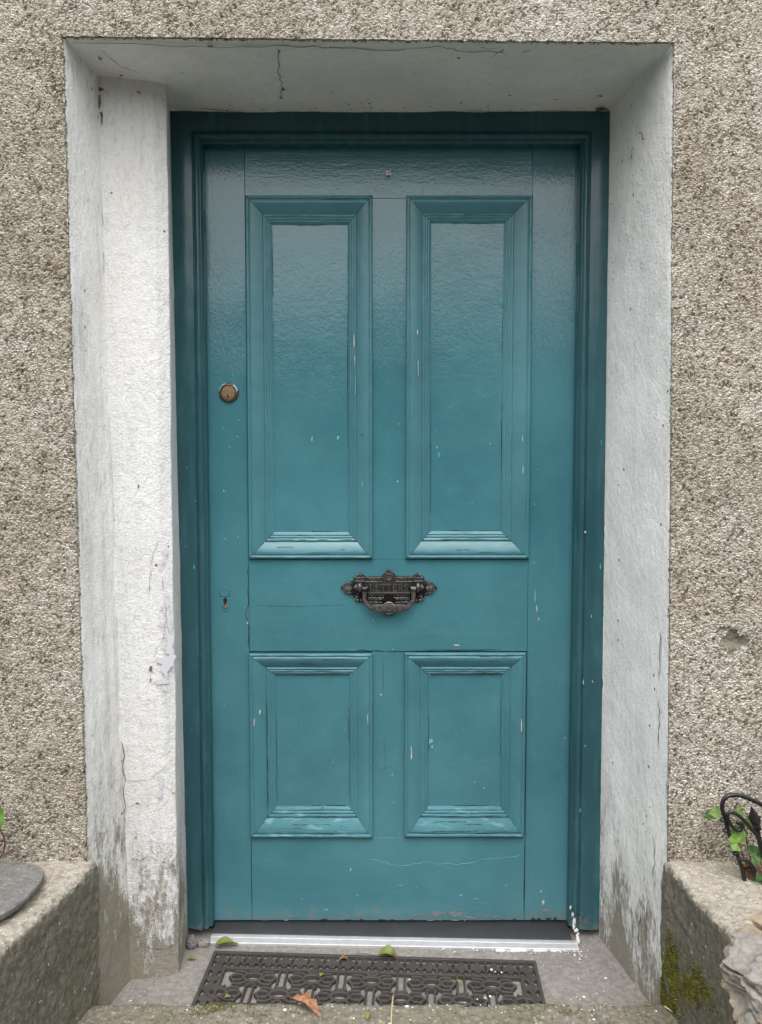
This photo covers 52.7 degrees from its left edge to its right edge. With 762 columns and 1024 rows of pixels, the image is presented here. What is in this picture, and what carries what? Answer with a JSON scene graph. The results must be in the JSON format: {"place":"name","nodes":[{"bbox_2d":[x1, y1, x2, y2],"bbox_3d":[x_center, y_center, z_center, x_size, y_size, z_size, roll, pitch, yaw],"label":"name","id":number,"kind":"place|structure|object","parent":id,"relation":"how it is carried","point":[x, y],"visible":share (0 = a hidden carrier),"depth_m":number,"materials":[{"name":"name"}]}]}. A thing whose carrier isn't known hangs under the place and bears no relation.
{"place":"outdoors","nodes":[
{"label":"outdoors","id":0,"kind":"place"},
{"bbox_2d":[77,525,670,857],"bbox_3d":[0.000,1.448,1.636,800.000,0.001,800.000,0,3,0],"label":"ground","id":1,"kind":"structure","parent":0,"point":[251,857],"depth_m":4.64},
{"bbox_2d":[0,859,99,1023],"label":"planter wall","id":2,"kind":"structure","parent":1,"relation":"on","point":[49,957],"depth_m":1.47,"materials":[{"name":"concrete"}]},
{"bbox_2d":[0,861,44,919],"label":"flat stone","id":3,"kind":"object","parent":2,"relation":"on","point":[20,883],"visible":1,"depth_m":1.46,"materials":[{"name":"grey stone"}]},
{"bbox_2d":[0,805,5,857],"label":"geranium","id":4,"kind":"object","parent":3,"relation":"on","point":[1,818],"visible":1,"depth_m":1.52,"materials":[{"name":"green plant"}]},
{"bbox_2d":[77,1003,680,1023],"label":"front step","id":5,"kind":"object","parent":1,"relation":"on","point":[285,1014],"visible":0.7,"depth_m":1.56,"materials":[{"name":"concrete"}]},
{"bbox_2d":[288,991,320,1016],"bbox_3d":[-0.157,1.006,1.580,0.089,0.027,0.035,2,4,27],"label":"oak leaf","id":6,"kind":"object","parent":5,"relation":"on","point":[305,999],"visible":1,"depth_m":1.58,"materials":[{"name":"orange plant"}]},
{"bbox_2d":[391,995,393,1023],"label":"straw","id":7,"kind":"object","parent":5,"relation":"on","point":[391,1008],"visible":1,"depth_m":1.57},
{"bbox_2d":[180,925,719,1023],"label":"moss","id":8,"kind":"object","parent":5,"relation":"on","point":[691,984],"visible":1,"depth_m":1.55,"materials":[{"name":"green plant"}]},
{"bbox_2d":[110,928,650,1005],"bbox_3d":[0.000,1.249,1.787,1.320,0.380,0.395,0,3,0],"label":"doorstep","id":9,"kind":"object","parent":1,"relation":"on","point":[598,969],"visible":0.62,"depth_m":1.77,"materials":[{"name":"concrete"}]},
{"bbox_2d":[186,934,197,949],"bbox_3d":[-0.462,1.050,1.877,0.027,0.037,0.027,-3,4,-40],"label":"pebble","id":10,"kind":"object","parent":9,"relation":"on","point":[191,942],"visible":1,"depth_m":1.87,"materials":[{"name":"grey stone"}]},
{"bbox_2d":[197,938,210,947],"bbox_3d":[-0.436,1.058,1.889,0.036,0.021,0.028,0,3,0],"label":"pebble","id":11,"kind":"object","parent":9,"relation":"on","point":[201,942],"visible":0.98,"depth_m":1.88,"materials":[{"name":"stone"}]},
{"bbox_2d":[203,936,236,946],"bbox_3d":[-0.392,1.051,1.877,0.082,0.018,0.027,0,3,0],"label":"fallen leaf","id":12,"kind":"object","parent":9,"relation":"on","point":[224,939],"visible":1,"depth_m":1.88,"materials":[{"name":"green plant"}]},
{"bbox_2d":[339,953,347,960],"bbox_3d":[-0.087,1.058,1.820,0.023,0.021,0.021,2,4,33],"label":"fallen leaf","id":13,"kind":"object","parent":9,"relation":"on","point":[343,957],"visible":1,"depth_m":1.82,"materials":[{"name":"brown plant"}]},
{"bbox_2d":[191,950,545,1006],"bbox_3d":[-0.024,1.066,1.725,0.767,0.010,0.220,0,3,3],"label":"door mat","id":14,"kind":"object","parent":9,"relation":"on","point":[479,983],"depth_m":1.75,"materials":[{"name":"rubber"}]},
{"bbox_2d":[359,945,397,959],"bbox_3d":[-0.008,1.054,1.831,0.108,0.029,0.034,0,3,0],"label":"fallen leaf","id":15,"kind":"object","parent":14,"relation":"on","point":[388,950],"visible":1,"depth_m":1.84,"materials":[{"name":"green plant"}]},
{"bbox_2d":[127,946,656,1019],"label":"paint flakes","id":16,"kind":"object","parent":9,"relation":"on","point":[511,950],"visible":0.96,"depth_m":1.86,"materials":[{"name":"white paint"}]},
{"bbox_2d":[209,920,578,951],"bbox_3d":[0.025,1.055,1.968,1.050,0.047,0.212,0,3,0],"label":"threshold strip","id":17,"kind":"object","parent":9,"relation":"on","point":[528,935],"visible":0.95,"depth_m":1.92,"materials":[{"name":"metal"}]},
{"bbox_2d":[0,0,761,1004],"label":"house wall","id":18,"kind":"structure","parent":1,"relation":"on","point":[672,88],"depth_m":1.58,"materials":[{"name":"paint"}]},
{"bbox_2d":[170,111,609,943],"bbox_3d":[0.024,0.028,1.911,1.153,2.063,0.169,0,3,0],"label":"door frame","id":19,"kind":"object","parent":18,"relation":"attached to","point":[194,133],"visible":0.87,"depth_m":1.84,"materials":[{"name":"teal paint"}]},
{"bbox_2d":[204,147,576,920],"bbox_3d":[0.025,0.070,1.908,0.921,1.940,0.068,0,3,0],"label":"panelled door","id":20,"kind":"structure","parent":19,"relation":"attached to","point":[390,371],"depth_m":1.90,"materials":[{"name":"teal paint"}]},
{"bbox_2d":[660,861,761,1023],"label":"planter wall","id":21,"kind":"structure","parent":1,"relation":"on","point":[709,909],"depth_m":1.48,"materials":[{"name":"concrete"}]},
{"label":"soil","id":22,"kind":"structure","parent":21,"relation":"in","visible":0},
{"bbox_2d":[705,806,761,883],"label":"geranium","id":23,"kind":"object","parent":22,"relation":"on","point":[736,838],"visible":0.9,"depth_m":1.52,"materials":[{"name":"green plant"}]},
{"bbox_2d":[719,793,761,880],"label":"garden edging","id":24,"kind":"object","parent":22,"relation":"on","point":[754,818],"visible":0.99,"depth_m":1.51,"materials":[{"name":"black paint"}]},
{"bbox_2d":[744,867,755,880],"bbox_3d":[0.737,0.727,1.541,0.030,0.036,0.047,0,3,0],"label":"dead leaf","id":25,"kind":"object","parent":22,"relation":"on","point":[749,876],"visible":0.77,"depth_m":1.54,"materials":[{"name":"brown plant"}]},
{"bbox_2d":[743,863,756,870],"bbox_3d":[0.747,0.726,1.559,0.040,0.036,0.036,0,3,0],"label":"dead leaf","id":26,"kind":"object","parent":22,"relation":"on","point":[745,866],"visible":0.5,"depth_m":1.56,"materials":[{"name":"brown plant"}]},
{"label":"rock","id":27,"kind":"object","parent":1,"relation":"on","visible":0},
{"bbox_2d":[720,911,761,1023],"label":"rock","id":28,"kind":"object","parent":27,"relation":"on","point":[741,970],"visible":1,"depth_m":1.19,"materials":[{"name":"beige stone"}]}
]}

